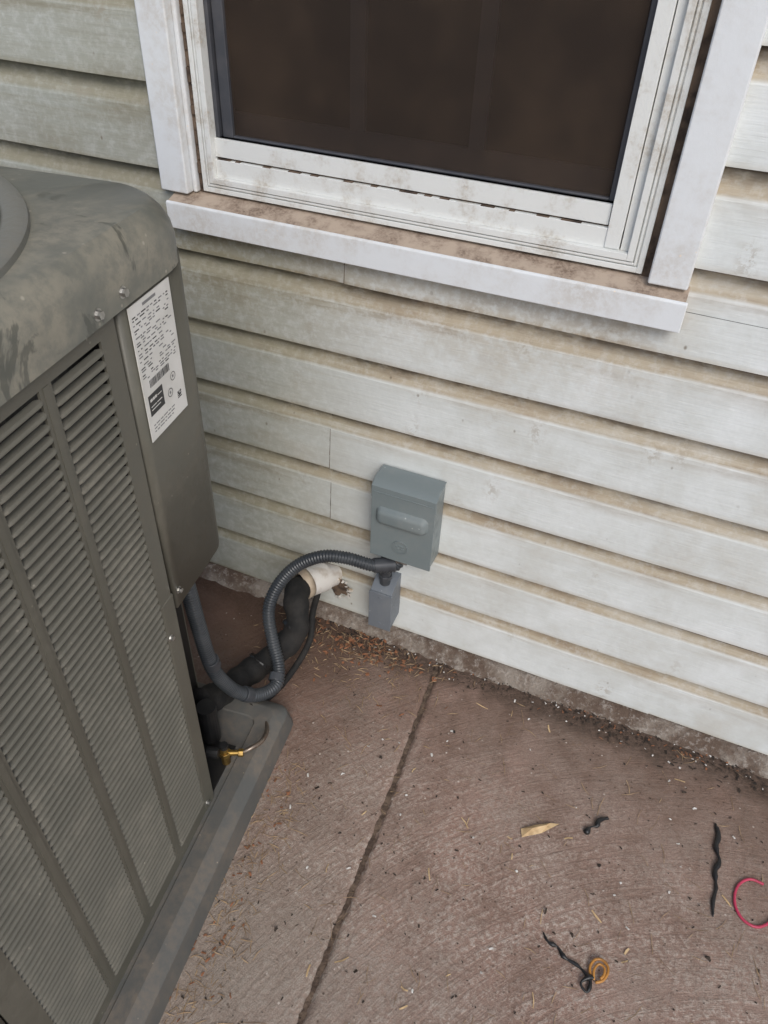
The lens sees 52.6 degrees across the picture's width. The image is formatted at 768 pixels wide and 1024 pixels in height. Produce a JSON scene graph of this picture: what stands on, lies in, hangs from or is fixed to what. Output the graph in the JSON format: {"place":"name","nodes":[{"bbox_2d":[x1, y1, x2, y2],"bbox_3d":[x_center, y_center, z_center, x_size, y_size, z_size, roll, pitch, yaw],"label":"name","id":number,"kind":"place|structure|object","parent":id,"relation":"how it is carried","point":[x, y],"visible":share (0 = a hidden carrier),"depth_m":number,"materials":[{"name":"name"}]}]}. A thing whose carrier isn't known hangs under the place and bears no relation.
{"place":"outdoors","nodes":[
{"label":"outdoors","id":0,"kind":"place"},
{"bbox_2d":[297,662,440,1023],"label":"joint dirt","id":1,"kind":"structure","parent":0,"point":[335,931],"depth_m":1.30,"materials":[{"name":"brown soil"}]},
{"bbox_2d":[159,577,767,1023],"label":"ground","id":2,"kind":"structure","parent":0,"point":[495,807],"depth_m":1.29,"materials":[{"name":"concrete"}]},
{"bbox_2d":[0,166,292,1023],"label":"air conditioner","id":3,"kind":"object","parent":2,"relation":"on","point":[134,778],"visible":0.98,"depth_m":0.84,"materials":[{"name":"green paint"}]},
{"bbox_2d":[165,762,315,1023],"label":"leaf litter","id":4,"kind":"object","parent":2,"relation":"on","point":[193,1002],"visible":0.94,"depth_m":1.23,"materials":[{"name":"brown plant"}]},
{"bbox_2d":[192,575,320,710],"bbox_3d":[-0.217,0.263,1.521,0.092,0.157,0.416,23,44,22],"label":"refrigerant line","id":5,"kind":"object","parent":2,"relation":"on","point":[299,626],"visible":0.7,"depth_m":1.52,"materials":[{"name":"black plastic"}]},
{"bbox_2d":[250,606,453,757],"bbox_3d":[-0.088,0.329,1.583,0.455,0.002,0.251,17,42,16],"label":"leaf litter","id":6,"kind":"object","parent":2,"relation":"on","point":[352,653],"visible":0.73,"depth_m":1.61,"materials":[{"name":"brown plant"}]},
{"bbox_2d":[281,618,446,715],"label":"leaf litter","id":7,"kind":"object","parent":2,"relation":"on","point":[369,649],"visible":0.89,"depth_m":1.63,"materials":[{"name":"brown plant"}]},
{"bbox_2d":[181,656,765,1023],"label":"dark grit","id":8,"kind":"object","parent":2,"relation":"on","point":[538,946],"visible":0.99,"depth_m":1.26,"materials":[{"name":"black gravel"}]},
{"bbox_2d":[193,646,765,1023],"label":"pine needles","id":9,"kind":"object","parent":2,"relation":"on","point":[331,938],"visible":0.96,"depth_m":1.26,"materials":[{"name":"brown plant"}]},
{"bbox_2d":[199,561,767,778],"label":"foundation","id":10,"kind":"object","parent":2,"relation":"on","point":[739,756],"visible":0.58,"depth_m":1.57,"materials":[{"name":"concrete"}]},
{"bbox_2d":[274,730,710,972],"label":"dead leaf bits","id":11,"kind":"object","parent":2,"relation":"on","point":[571,933],"visible":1,"depth_m":1.24,"materials":[{"name":"brown plant"}]},
{"bbox_2d":[289,678,735,992],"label":"white paint chips","id":12,"kind":"object","parent":2,"relation":"on","point":[491,948],"visible":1,"depth_m":1.34,"materials":[{"name":"white paint"}]},
{"bbox_2d":[306,703,731,1009],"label":"wood slivers","id":13,"kind":"object","parent":2,"relation":"on","point":[625,952],"visible":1,"depth_m":1.24,"materials":[{"name":"brown wood"}]},
{"bbox_2d":[521,823,557,836],"bbox_3d":[0.270,0.546,1.338,0.072,0.012,0.016,-5,41,-9],"label":"wood chip","id":14,"kind":"object","parent":2,"relation":"on","point":[534,829],"visible":1,"depth_m":1.33,"materials":[{"name":"beige wood"}]},
{"bbox_2d":[315,618,767,792],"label":"wall edge debris","id":15,"kind":"object","parent":2,"relation":"on","point":[693,755],"depth_m":1.51,"materials":[{"name":"brown soil"}]},
{"bbox_2d":[374,646,762,789],"bbox_3d":[0.711,0.507,1.415,1.593,0.001,0.056,17,42,16],"label":"wall edge debris","id":16,"kind":"object","parent":2,"relation":"on","point":[566,720],"depth_m":1.54,"materials":[{"name":"brown plant"}]},
{"bbox_2d":[543,932,609,992],"bbox_3d":[0.286,0.685,1.175,0.106,0.013,0.058,17,42,16],"label":"wire scrap bundle","id":17,"kind":"object","parent":2,"relation":"on","point":[590,977],"visible":1,"depth_m":1.17,"materials":[{"name":"black plastic"}]},
{"bbox_2d":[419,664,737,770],"bbox_3d":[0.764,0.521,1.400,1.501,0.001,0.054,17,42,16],"label":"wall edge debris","id":18,"kind":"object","parent":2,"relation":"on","point":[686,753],"depth_m":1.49,"materials":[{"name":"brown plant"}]},
{"bbox_2d":[583,816,608,834],"bbox_3d":[0.369,0.544,1.350,0.056,0.012,0.013,-23,46,-27],"label":"black plastic scrap","id":19,"kind":"object","parent":2,"relation":"on","point":[587,830],"visible":1,"depth_m":1.35,"materials":[{"name":"black plastic"}]},
{"bbox_2d":[711,823,720,916],"bbox_3d":[0.557,0.596,1.299,0.014,0.011,0.167,15,42,14],"label":"black cable tie","id":20,"kind":"object","parent":2,"relation":"on","point":[717,864],"visible":1,"depth_m":1.30,"materials":[{"name":"plastic"}]},
{"bbox_2d":[688,312,767,328],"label":"sheathing","id":21,"kind":"object","parent":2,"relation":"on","point":[727,320],"depth_m":1.03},
{"bbox_2d":[0,0,767,754],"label":"siding","id":22,"kind":"object","parent":21,"relation":"attached to","point":[604,526],"visible":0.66,"depth_m":1.28,"materials":[{"name":"plastic"}]},
{"bbox_2d":[291,562,352,598],"bbox_3d":[-0.130,0.152,1.626,0.128,0.114,0.086,-28,49,-31],"label":"pvc pipe sleeve","id":23,"kind":"object","parent":22,"relation":"attached to","point":[319,578],"visible":0.6,"depth_m":1.60,"materials":[{"name":"white plastic"}]},
{"bbox_2d":[368,556,400,631],"bbox_3d":[0.003,0.153,1.557,0.049,0.187,0.055,17,42,16],"label":"junction box","id":24,"kind":"object","parent":22,"relation":"attached to","point":[384,597],"visible":0.77,"depth_m":1.55,"materials":[{"name":"grey plastic"}]},
{"bbox_2d":[183,549,402,702],"bbox_3d":[-0.174,0.095,1.380,0.455,0.503,0.149,-25,47,-29],"label":"flexible electrical conduit","id":25,"kind":"object","parent":24,"relation":"attached to","point":[221,679],"visible":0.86,"depth_m":1.46,"materials":[{"name":"grey plastic"}]},
{"bbox_2d":[370,464,446,571],"bbox_3d":[0.040,0.020,1.419,0.123,0.191,0.065,17,42,16],"label":"electrical disconnect box","id":26,"kind":"object","parent":22,"relation":"attached to","point":[406,513],"visible":1,"depth_m":1.38,"materials":[{"name":"grey metal"}]},
{"bbox_2d":[168,190,690,301],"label":"sill top","id":27,"kind":"structure","parent":22,"relation":"attached to","point":[562,268],"depth_m":1.11,"materials":[{"name":"beige wood"}]},
{"bbox_2d":[166,200,687,332],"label":"sill front","id":28,"kind":"structure","parent":27,"relation":"attached to","point":[610,303],"depth_m":1.10,"materials":[{"name":"white wood"}]},
{"bbox_2d":[134,0,767,289],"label":"window trim","id":29,"kind":"structure","parent":22,"relation":"attached to","point":[735,45],"depth_m":0.95,"materials":[{"name":"white wood"}]},
{"bbox_2d":[217,136,629,247],"bbox_3d":[0.040,-0.464,1.111,0.635,0.055,0.036,17,42,16],"label":"frame shadow gap","id":30,"kind":"object","parent":29,"relation":"attached to","point":[427,195],"visible":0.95,"depth_m":1.09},
{"bbox_2d":[203,0,657,201],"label":"screen frame","id":31,"kind":"object","parent":29,"relation":"attached to","point":[215,27],"visible":0.94,"depth_m":1.09,"materials":[{"name":"black metal"}]},
{"bbox_2d":[182,0,711,273],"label":"window frame","id":32,"kind":"object","parent":29,"relation":"in","point":[676,36],"visible":0.99,"depth_m":1.06,"materials":[{"name":"white plastic"}]},
{"bbox_2d":[224,0,651,196],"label":"window screen","id":33,"kind":"object","parent":32,"relation":"in","point":[537,92],"depth_m":1.02,"materials":[{"name":"black fabric"}]},
{"bbox_2d":[179,0,721,276],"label":"caulk gap","id":34,"kind":"object","parent":29,"relation":"attached to","point":[694,88],"visible":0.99,"depth_m":0.95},
{"bbox_2d":[733,878,767,928],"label":"pink wire","id":35,"kind":"object","parent":2,"relation":"on","point":[736,908],"visible":1,"depth_m":1.25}
]}

